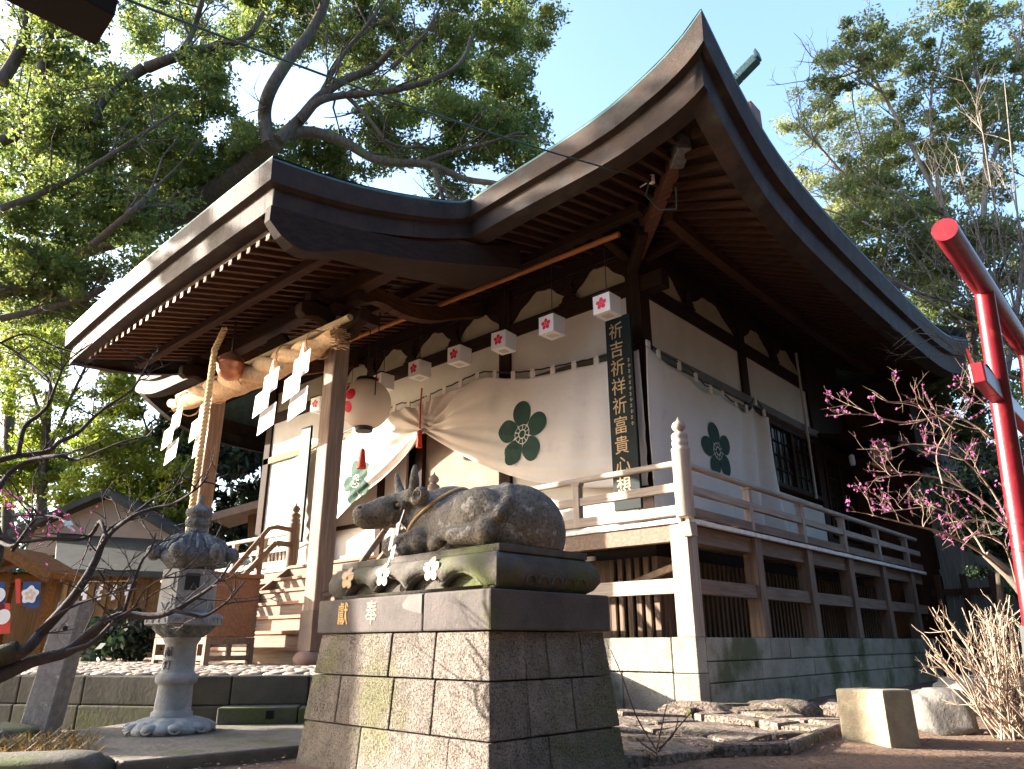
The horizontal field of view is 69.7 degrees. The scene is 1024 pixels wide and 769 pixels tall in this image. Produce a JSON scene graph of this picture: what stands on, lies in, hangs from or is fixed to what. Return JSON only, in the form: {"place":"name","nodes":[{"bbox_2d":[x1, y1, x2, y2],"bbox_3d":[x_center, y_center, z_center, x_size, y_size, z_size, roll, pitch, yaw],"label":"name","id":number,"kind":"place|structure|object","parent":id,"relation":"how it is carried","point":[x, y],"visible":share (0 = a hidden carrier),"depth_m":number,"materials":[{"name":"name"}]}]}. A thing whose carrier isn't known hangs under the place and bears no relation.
{"place":"outdoors","nodes":[
{"label":"outdoors","id":0,"kind":"place"},
{"bbox_2d":[62,723,303,768],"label":"lantern terrace","id":1,"kind":"structure","parent":0,"point":[236,744],"depth_m":5.35,"materials":[{"name":"grey concrete"}]},
{"bbox_2d":[0,725,107,751],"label":"dry fern","id":2,"kind":"object","parent":1,"relation":"on","point":[29,742],"visible":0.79,"depth_m":5.33,"materials":[{"name":"plant"}]},
{"bbox_2d":[216,704,301,724],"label":"step block","id":3,"kind":"structure","parent":1,"relation":"on","point":[254,714],"depth_m":6.84,"materials":[{"name":"stone"}]},
{"bbox_2d":[297,705,308,723],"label":"step block","id":4,"kind":"structure","parent":1,"relation":"on","point":[301,713],"depth_m":6.88,"materials":[{"name":"stone"}]},
{"bbox_2d":[0,0,1023,569],"label":"sky","id":5,"kind":"structure","parent":0,"point":[607,46],"materials":[{"name":"blue"}]},
{"bbox_2d":[8,681,1023,768],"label":"ground","id":6,"kind":"structure","parent":0,"point":[941,748],"depth_m":5.28,"materials":[{"name":"brown soil"}]},
{"bbox_2d":[0,722,41,750],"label":"edge rock","id":7,"kind":"object","parent":6,"relation":"on","point":[14,727],"visible":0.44,"depth_m":5.92,"materials":[{"name":"stone"}]},
{"bbox_2d":[0,298,78,571],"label":"leafy tree","id":8,"kind":"object","parent":6,"relation":"on","point":[8,421],"visible":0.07,"depth_m":32.04,"materials":[{"name":"green plant"}]},
{"bbox_2d":[20,601,93,737],"bbox_3d":[-4.034,2.530,6.501,0.346,1.180,0.250,-2,-19,4],"label":"stone post","id":9,"kind":"object","parent":6,"relation":"on","point":[48,697],"visible":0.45,"depth_m":6.41,"materials":[{"name":"grey stone"}]},
{"bbox_2d":[0,749,115,768],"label":"edge rock","id":10,"kind":"object","parent":6,"relation":"on","point":[75,759],"visible":1,"depth_m":4.49,"materials":[{"name":"stone"}]},
{"bbox_2d":[6,0,117,44],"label":"gate eave","id":11,"kind":"object","parent":6,"relation":"on","point":[89,20],"visible":1,"depth_m":2.66,"materials":[{"name":"black wood"}]},
{"bbox_2d":[0,317,150,514],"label":"leafy tree","id":12,"kind":"object","parent":6,"relation":"on","point":[21,478],"visible":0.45,"depth_m":27.85,"materials":[{"name":"green plant"}]},
{"bbox_2d":[39,370,197,525],"bbox_3d":[-12.175,3.865,23.910,5.929,10.396,5.121,-17,-25,39],"label":"leafy tree","id":13,"kind":"object","parent":6,"relation":"on","point":[137,463],"visible":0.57,"depth_m":23.47,"materials":[{"name":"green plant"}]},
{"bbox_2d":[80,607,161,661],"bbox_3d":[-7.257,4.937,13.731,1.868,1.570,1.483,-17,-25,39],"label":"bush","id":14,"kind":"object","parent":6,"relation":"on","point":[126,643],"visible":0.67,"depth_m":13.40,"materials":[{"name":"green plant"}]},
{"bbox_2d":[0,310,289,682],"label":"bare plum tree","id":15,"kind":"object","parent":6,"relation":"on","point":[13,661],"visible":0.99,"depth_m":4.56,"materials":[{"name":"brown plant"}]},
{"bbox_2d":[61,519,74,530],"bbox_3d":[-2.761,0.873,4.573,0.085,0.070,0.049,-11,-22,28],"label":"paper fortune","id":16,"kind":"object","parent":15,"relation":"attached to","point":[69,523],"visible":1,"depth_m":4.57,"materials":[{"name":"white paper"}]},
{"bbox_2d":[0,674,314,730],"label":"court kerb","id":17,"kind":"structure","parent":6,"relation":"on","point":[95,701],"depth_m":7.18,"materials":[{"name":"stone"}]},
{"bbox_2d":[20,657,322,674],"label":"court cobbles","id":18,"kind":"object","parent":17,"relation":"on","point":[144,666],"visible":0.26,"depth_m":9.07,"materials":[{"name":"grey stone"}]},
{"bbox_2d":[0,547,82,657],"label":"votive stand","id":19,"kind":"object","parent":18,"relation":"on","point":[26,622],"visible":0.62,"depth_m":14.97,"materials":[{"name":"orange wood"}]},
{"bbox_2d":[0,582,4,608],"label":"banner","id":20,"kind":"object","parent":19,"relation":"hanging from","point":[2,592],"visible":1,"depth_m":14.06,"materials":[{"name":"blue"}]},
{"bbox_2d":[0,603,9,633],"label":"banner","id":21,"kind":"object","parent":19,"relation":"hanging from","point":[5,620],"visible":1,"depth_m":13.92,"materials":[{"name":"red fabric"}]},
{"bbox_2d":[15,579,20,602],"bbox_3d":[-9.473,3.961,14.108,0.193,0.454,0.020,0,-19,0],"label":"red cloth","id":22,"kind":"object","parent":19,"relation":"hanging from","point":[18,589],"visible":1,"depth_m":14.11,"materials":[{"name":"red fabric"}]},
{"bbox_2d":[21,582,40,608],"bbox_3d":[-9.203,4.031,14.069,0.401,0.497,0.032,0,-19,0],"label":"banner","id":23,"kind":"object","parent":19,"relation":"hanging from","point":[30,593],"visible":1,"depth_m":14.06,"materials":[{"name":"blue fabric"}]},
{"bbox_2d":[151,572,263,664],"bbox_3d":[-4.840,3.726,11.624,1.830,1.335,0.840,-17,-25,39],"label":"offertory box","id":24,"kind":"object","parent":18,"relation":"on","point":[237,627],"visible":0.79,"depth_m":11.12,"materials":[{"name":"brown wood"}]},
{"bbox_2d":[122,494,238,736],"bbox_3d":[-2.900,2.027,6.543,0.784,2.115,0.765,-17,-25,39],"label":"stone lantern","id":25,"kind":"object","parent":6,"relation":"on","point":[176,679],"visible":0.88,"depth_m":6.36,"materials":[{"name":"stone"}]},
{"bbox_2d":[142,414,231,533],"bbox_3d":[-11.201,4.579,24.984,3.205,9.755,5.539,11,-22,-28],"label":"cedar tree","id":26,"kind":"object","parent":6,"relation":"on","point":[158,428],"visible":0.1,"depth_m":25.82,"materials":[{"name":"green plant"}]},
{"bbox_2d":[187,444,264,585],"bbox_3d":[-9.396,4.707,27.192,4.970,10.968,6.610,5,-20,-15],"label":"cedar tree","id":27,"kind":"object","parent":6,"relation":"on","point":[229,462],"visible":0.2,"depth_m":26.32,"materials":[{"name":"green plant"}]},
{"bbox_2d":[0,0,572,335],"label":"camphor tree","id":28,"kind":"object","parent":6,"relation":"on","point":[177,175],"visible":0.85,"depth_m":21.47,"materials":[{"name":"green plant"}]},
{"bbox_2d":[296,543,626,768],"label":"stone pedestal","id":29,"kind":"object","parent":6,"relation":"on","point":[490,656],"visible":1,"depth_m":4.51,"materials":[{"name":"grey stone"}]},
{"bbox_2d":[352,465,565,557],"bbox_3d":[-0.368,0.871,5.283,1.579,0.719,0.871,-17,-25,39],"label":"cow statue","id":30,"kind":"object","parent":29,"relation":"on","point":[514,514],"visible":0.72,"depth_m":4.84,"materials":[{"name":"stone"}]},
{"bbox_2d":[387,509,405,563],"bbox_3d":[-0.829,1.109,5.203,0.196,0.446,0.050,-13,-23,32],"label":"paper streamer","id":31,"kind":"object","parent":30,"relation":"hanging from","point":[395,534],"visible":0.91,"depth_m":5.21,"materials":[{"name":"white paper"}]},
{"bbox_2d":[407,487,467,530],"bbox_3d":[-0.538,1.000,5.515,0.497,0.410,0.547,-17,-25,39],"label":"neck rope","id":32,"kind":"object","parent":30,"relation":"attached to","point":[421,512],"visible":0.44,"depth_m":5.31,"materials":[{"name":"beige fabric"}]},
{"bbox_2d":[0,424,1010,611],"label":"distant wood","id":33,"kind":"object","parent":6,"relation":"on","point":[23,546],"depth_m":46.64,"materials":[{"name":"green plant"}]},
{"bbox_2d":[64,9,994,709],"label":"shrine hall","id":34,"kind":"structure","parent":6,"relation":"on","point":[746,271],"depth_m":12.29,"materials":[{"name":"wood"}]},
{"bbox_2d":[216,321,245,380],"bbox_3d":[-4.963,-0.612,13.069,0.510,1.120,0.510,-17,-25,39],"label":"shrine bell","id":35,"kind":"object","parent":34,"relation":"hanging from","point":[230,365],"visible":0.98,"depth_m":12.81,"materials":[{"name":"orange metal"}]},
{"bbox_2d":[185,327,227,531],"bbox_3d":[-5.143,1.015,12.301,0.235,4.347,0.140,9,-21,-24],"label":"bell rope","id":36,"kind":"object","parent":35,"relation":"hanging from","point":[207,404],"visible":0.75,"depth_m":12.41,"materials":[{"name":"beige fabric"}]},
{"bbox_2d":[175,314,352,397],"bbox_3d":[-4.775,-0.402,13.488,6.051,0.169,0.108,-17,-25,39],"label":"bamboo pole","id":37,"kind":"object","parent":34,"relation":"attached to","point":[341,321],"visible":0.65,"depth_m":12.27,"materials":[{"name":"beige wood"}]},
{"bbox_2d":[167,324,350,415],"bbox_3d":[-4.856,-0.117,13.394,5.876,0.572,0.531,-17,-25,39],"label":"straw festoon rope","id":38,"kind":"object","parent":37,"relation":"hanging from","point":[256,372],"visible":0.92,"depth_m":12.73,"materials":[{"name":"beige fabric"}]},
{"bbox_2d":[161,401,182,464],"bbox_3d":[-6.621,0.917,14.348,0.111,1.302,0.686,18,-26,-41],"label":"paper streamer","id":39,"kind":"object","parent":38,"relation":"hanging from","point":[167,440],"visible":1,"depth_m":14.28,"materials":[{"name":"white paper"}]},
{"bbox_2d":[188,398,211,458],"bbox_3d":[-5.735,0.702,13.566,0.111,1.302,0.686,18,-26,-41],"label":"paper streamer","id":40,"kind":"object","parent":38,"relation":"hanging from","point":[195,428],"visible":0.6,"depth_m":13.55,"materials":[{"name":"white paper"}]},
{"bbox_2d":[252,360,278,435],"bbox_3d":[-4.037,0.180,12.105,0.111,1.302,0.686,18,-26,-41],"label":"paper streamer","id":41,"kind":"object","parent":38,"relation":"hanging from","point":[266,418],"visible":1,"depth_m":12.04,"materials":[{"name":"white paper"}]},
{"bbox_2d":[282,342,310,421],"bbox_3d":[-3.372,-0.081,11.554,0.111,1.302,0.686,18,-26,-41],"label":"paper streamer","id":42,"kind":"object","parent":38,"relation":"hanging from","point":[297,403],"visible":1,"depth_m":11.49,"materials":[{"name":"white paper"}]},
{"bbox_2d":[295,425,312,541],"bbox_3d":[-4.930,2.322,17.288,0.400,2.750,0.065,-17,-25,39],"label":"sign board","id":43,"kind":"object","parent":34,"relation":"attached to","point":[303,469],"visible":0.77,"depth_m":17.32,"materials":[{"name":"white paper"}]},
{"bbox_2d":[284,396,424,548],"bbox_3d":[-3.565,2.148,16.320,4.886,2.924,0.221,-17,-25,39],"label":"crested curtain","id":44,"kind":"object","parent":34,"relation":"hanging from","point":[389,443],"visible":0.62,"depth_m":15.95,"materials":[{"name":"fabric"}]},
{"bbox_2d":[416,388,422,447],"bbox_3d":[-1.871,0.669,15.011,0.130,1.271,0.124,-17,-25,39],"label":"tie tassel","id":45,"kind":"object","parent":44,"relation":"attached to","point":[419,439],"visible":1,"depth_m":14.86,"materials":[{"name":"red fabric"}]},
{"bbox_2d":[344,329,390,469],"bbox_3d":[-2.705,0.135,13.665,0.947,2.910,0.949,-17,-25,39],"label":"round lantern","id":46,"kind":"object","parent":34,"relation":"hanging from","point":[367,410],"visible":0.81,"depth_m":13.24,"materials":[{"name":"beige paper"}]},
{"bbox_2d":[334,453,408,559],"bbox_3d":[-3.146,2.716,16.261,2.480,2.590,0.060,-17,-25,39],"label":"door panel","id":47,"kind":"structure","parent":34,"relation":"in","point":[353,542],"depth_m":16.24,"materials":[{"name":"white paper"}]},
{"bbox_2d":[374,312,380,394],"bbox_3d":[-2.458,-0.584,13.453,0.021,1.637,0.024,-17,-25,39],"label":"pull cord","id":48,"kind":"object","parent":34,"relation":"hanging from","point":[377,356],"visible":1,"depth_m":13.40,"materials":[{"name":"black metal"}]},
{"bbox_2d":[125,0,630,174],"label":"power cable","id":49,"kind":"object","parent":34,"relation":"attached to","point":[265,53],"visible":0.94,"depth_m":6.90,"materials":[{"name":"black plastic"}]},
{"bbox_2d":[425,435,498,489],"bbox_3d":[-0.944,2.049,14.379,2.305,2.600,0.080,-17,-25,39],"label":"door panel","id":50,"kind":"structure","parent":34,"relation":"in","point":[452,468],"depth_m":14.72,"materials":[{"name":"white paint"}]},
{"bbox_2d":[350,231,620,341],"bbox_3d":[-2.275,-1.251,14.808,10.652,0.370,0.088,-17,-25,39],"label":"lantern pole","id":51,"kind":"object","parent":34,"relation":"attached to","point":[605,239],"visible":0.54,"depth_m":12.73,"materials":[{"name":"brown wood"}]},
{"bbox_2d":[310,361,323,413],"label":"square lantern","id":52,"kind":"object","parent":51,"relation":"hanging from","point":[315,407],"visible":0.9,"depth_m":15.94,"materials":[{"name":"white paper"}]},
{"bbox_2d":[347,344,354,385],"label":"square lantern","id":53,"kind":"object","parent":51,"relation":"hanging from","point":[353,364],"visible":0.01,"depth_m":15.59,"materials":[{"name":"paper"}]},
{"bbox_2d":[372,337,395,391],"bbox_3d":[-2.569,-0.488,14.831,0.350,1.301,0.350,17,-27,-40],"label":"square lantern","id":54,"kind":"object","parent":51,"relation":"hanging from","point":[385,379],"visible":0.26,"depth_m":14.56,"materials":[{"name":"white paper"}]},
{"bbox_2d":[407,326,432,381],"bbox_3d":[-1.759,-0.731,14.121,0.350,1.301,0.350,-18,-25,39],"label":"square lantern","id":55,"kind":"object","parent":51,"relation":"hanging from","point":[419,368],"visible":0.99,"depth_m":13.87,"materials":[{"name":"white paper"}]},
{"bbox_2d":[446,299,472,367],"bbox_3d":[-0.947,-0.972,13.417,0.350,1.301,0.350,-15,-23,37],"label":"square lantern","id":56,"kind":"object","parent":51,"relation":"hanging from","point":[459,355],"visible":1,"depth_m":13.17,"materials":[{"name":"white paper"}]},
{"bbox_2d":[490,283,517,354],"bbox_3d":[-0.134,-1.178,12.721,0.350,1.301,0.350,-14,-24,35],"label":"square lantern","id":57,"kind":"object","parent":51,"relation":"hanging from","point":[503,341],"visible":1,"depth_m":12.47,"materials":[{"name":"white paper"}]},
{"bbox_2d":[537,264,566,340],"bbox_3d":[0.651,-1.394,12.027,0.350,1.301,0.350,-17,-26,41],"label":"square lantern","id":58,"kind":"object","parent":51,"relation":"hanging from","point":[552,325],"visible":1,"depth_m":11.78,"materials":[{"name":"white paper"}]},
{"bbox_2d":[591,243,622,321],"bbox_3d":[1.445,-1.647,11.348,0.350,1.301,0.350,-17,-25,39],"label":"square lantern","id":59,"kind":"object","parent":51,"relation":"hanging from","point":[606,305],"visible":1,"depth_m":11.09,"materials":[{"name":"white paper"}]},
{"bbox_2d":[422,343,647,487],"bbox_3d":[0.120,0.813,13.176,5.176,2.725,0.210,-17,-25,39],"label":"crested curtain","id":60,"kind":"object","parent":34,"relation":"hanging from","point":[553,426],"visible":0.91,"depth_m":12.90,"materials":[{"name":"fabric"}]},
{"bbox_2d":[605,313,642,511],"bbox_3d":[1.739,0.387,11.514,0.480,3.150,0.064,-17,-25,39],"label":"sign board","id":61,"kind":"object","parent":34,"relation":"attached to","point":[625,447],"visible":0.92,"depth_m":11.49,"materials":[{"name":"black wood"}]},
{"bbox_2d":[645,184,676,209],"bbox_3d":[2.181,-2.758,10.707,0.490,0.520,0.218,-9,-21,25],"label":"cable drop","id":62,"kind":"object","parent":34,"relation":"hanging from","point":[652,202],"visible":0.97,"depth_m":10.76,"materials":[{"name":"black"}]},
{"bbox_2d":[645,340,788,530],"bbox_3d":[3.676,1.230,12.812,0.364,2.950,4.651,-17,-25,39],"label":"crested curtain","id":63,"kind":"object","parent":34,"relation":"hanging from","point":[725,437],"visible":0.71,"depth_m":12.59,"materials":[{"name":"fabric"}]},
{"bbox_2d":[769,419,823,501],"bbox_3d":[6.000,1.634,15.716,0.110,1.380,2.730,-17,-25,39],"label":"window","id":64,"kind":"structure","parent":34,"relation":"in","point":[789,447],"depth_m":15.76,"materials":[{"name":"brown wood"}]},
{"bbox_2d":[821,453,864,543],"bbox_3d":[7.830,2.726,17.453,0.110,1.900,1.950,-17,-25,39],"label":"door","id":65,"kind":"structure","parent":34,"relation":"in","point":[838,474],"depth_m":17.51,"materials":[{"name":"brown wood"}]},
{"bbox_2d":[63,698,1023,768],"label":"fallen leaves","id":66,"kind":"object","parent":6,"relation":"on","point":[749,754],"visible":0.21,"depth_m":5.06,"materials":[{"name":"brown plant"}]},
{"bbox_2d":[611,651,698,754],"bbox_3d":[1.008,2.270,5.131,0.603,0.785,0.017,0,-19,0],"label":"bare sapling","id":67,"kind":"object","parent":6,"relation":"on","point":[666,741],"visible":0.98,"depth_m":5.09,"materials":[{"name":"brown plant"}]},
{"bbox_2d":[708,722,840,757],"bbox_3d":[2.313,2.893,5.980,0.468,0.110,2.194,-17,-25,39],"label":"path edge","id":68,"kind":"object","parent":6,"relation":"on","point":[796,745],"visible":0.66,"depth_m":5.39,"materials":[{"name":"grey stone"}]},
{"bbox_2d":[836,688,920,747],"bbox_3d":[3.007,2.741,6.070,0.301,0.442,0.534,7,-21,-19],"label":"stone block","id":69,"kind":"object","parent":6,"relation":"on","point":[885,716],"depth_m":5.90,"materials":[{"name":"beige stone"}]},
{"bbox_2d":[769,46,1005,250],"bbox_3d":[11.701,-2.374,21.885,6.039,20.636,5.167,-2,-19,5],"label":"evergreen tree","id":70,"kind":"object","parent":6,"relation":"on","point":[834,121],"visible":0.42,"depth_m":23.00,"materials":[{"name":"green plant"}]},
{"bbox_2d":[767,0,1023,624],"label":"evergreen tree","id":71,"kind":"object","parent":6,"relation":"on","point":[970,39],"visible":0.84,"depth_m":20.79,"materials":[{"name":"green plant"}]},
{"bbox_2d":[819,152,1023,648],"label":"evergreen tree","id":72,"kind":"object","parent":6,"relation":"on","point":[940,391],"visible":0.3,"depth_m":19.77,"materials":[{"name":"green plant"}]},
{"bbox_2d":[823,356,1023,593],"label":"pink plum tree","id":73,"kind":"object","parent":6,"relation":"on","point":[1007,573],"visible":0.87,"depth_m":6.35,"materials":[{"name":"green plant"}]},
{"bbox_2d":[911,687,978,735],"bbox_3d":[4.013,3.068,6.878,0.482,0.452,0.538,-5,-20,13],"label":"rock","id":74,"kind":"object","parent":6,"relation":"on","point":[935,713],"depth_m":6.68,"materials":[{"name":"grey stone"}]},
{"bbox_2d":[866,57,1023,380],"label":"bare tree","id":75,"kind":"object","parent":6,"relation":"on","point":[1008,275],"visible":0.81,"depth_m":12.41,"materials":[{"name":"brown plant"}]},
{"bbox_2d":[902,442,1023,705],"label":"tree","id":76,"kind":"object","parent":6,"relation":"on","point":[970,484],"visible":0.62,"depth_m":9.59,"materials":[{"name":"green plant"}]},
{"bbox_2d":[933,673,999,713],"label":"stone block","id":77,"kind":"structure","parent":6,"relation":"on","point":[951,683],"depth_m":8.59,"materials":[{"name":"grey stone"}]},
{"bbox_2d":[911,592,1023,739],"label":"bare shrub","id":78,"kind":"object","parent":6,"relation":"on","point":[1003,705],"visible":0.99,"depth_m":6.35,"materials":[{"name":"beige plant"}]},
{"bbox_2d":[931,572,1020,674],"bbox_3d":[10.674,5.204,15.868,2.700,2.250,0.180,-17,-25,39],"label":"post fence","id":79,"kind":"object","parent":6,"relation":"on","point":[964,590],"visible":0.34,"depth_m":16.41,"materials":[{"name":"brown wood"}]},
{"bbox_2d":[931,218,1023,659],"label":"torii gate","id":80,"kind":"structure","parent":6,"relation":"on","point":[996,317],"depth_m":5.82,"materials":[{"name":"red"}]},
{"bbox_2d":[932,521,1023,674],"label":"board fence","id":81,"kind":"object","parent":6,"relation":"on","point":[947,570],"visible":0.22,"depth_m":16.63,"materials":[{"name":"grey wood"}]},
{"bbox_2d":[613,698,841,767],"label":"rough paving","id":82,"kind":"structure","parent":0,"point":[702,727],"depth_m":6.85,"materials":[{"name":"grey stone"}]},
{"label":"court base","id":83,"kind":"structure","parent":0,"visible":0},
{"bbox_2d":[7,488,217,657],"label":"shed","id":84,"kind":"structure","parent":83,"relation":"on","point":[69,553],"depth_m":19.64,"materials":[{"name":"paint"}]},
{"bbox_2d":[211,500,258,548],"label":"side building","id":85,"kind":"structure","parent":83,"relation":"on","point":[237,515],"depth_m":21.26,"materials":[{"name":"brown wood"}]},
{"bbox_3d":[-9.711,4.746,17.743,0.985,0.046,0.900,-17,-25,39],"label":"shed rope","id":86,"kind":"object","parent":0,"visible":0},
{"bbox_2d":[81,584,88,599],"bbox_3d":[-10.264,4.988,17.660,0.144,0.380,0.003,0,-19,0],"label":"shed streamer","id":87,"kind":"object","parent":86,"relation":"hanging from","point":[84,595],"visible":0.64,"depth_m":17.64,"materials":[{"name":"white paper"}]},
{"bbox_2d":[96,584,102,599],"bbox_3d":[-9.914,4.988,17.660,0.144,0.380,0.003,0,-19,0],"label":"shed streamer","id":88,"kind":"object","parent":86,"relation":"hanging from","point":[98,592],"visible":0.71,"depth_m":17.66,"materials":[{"name":"white paper"}]}
]}

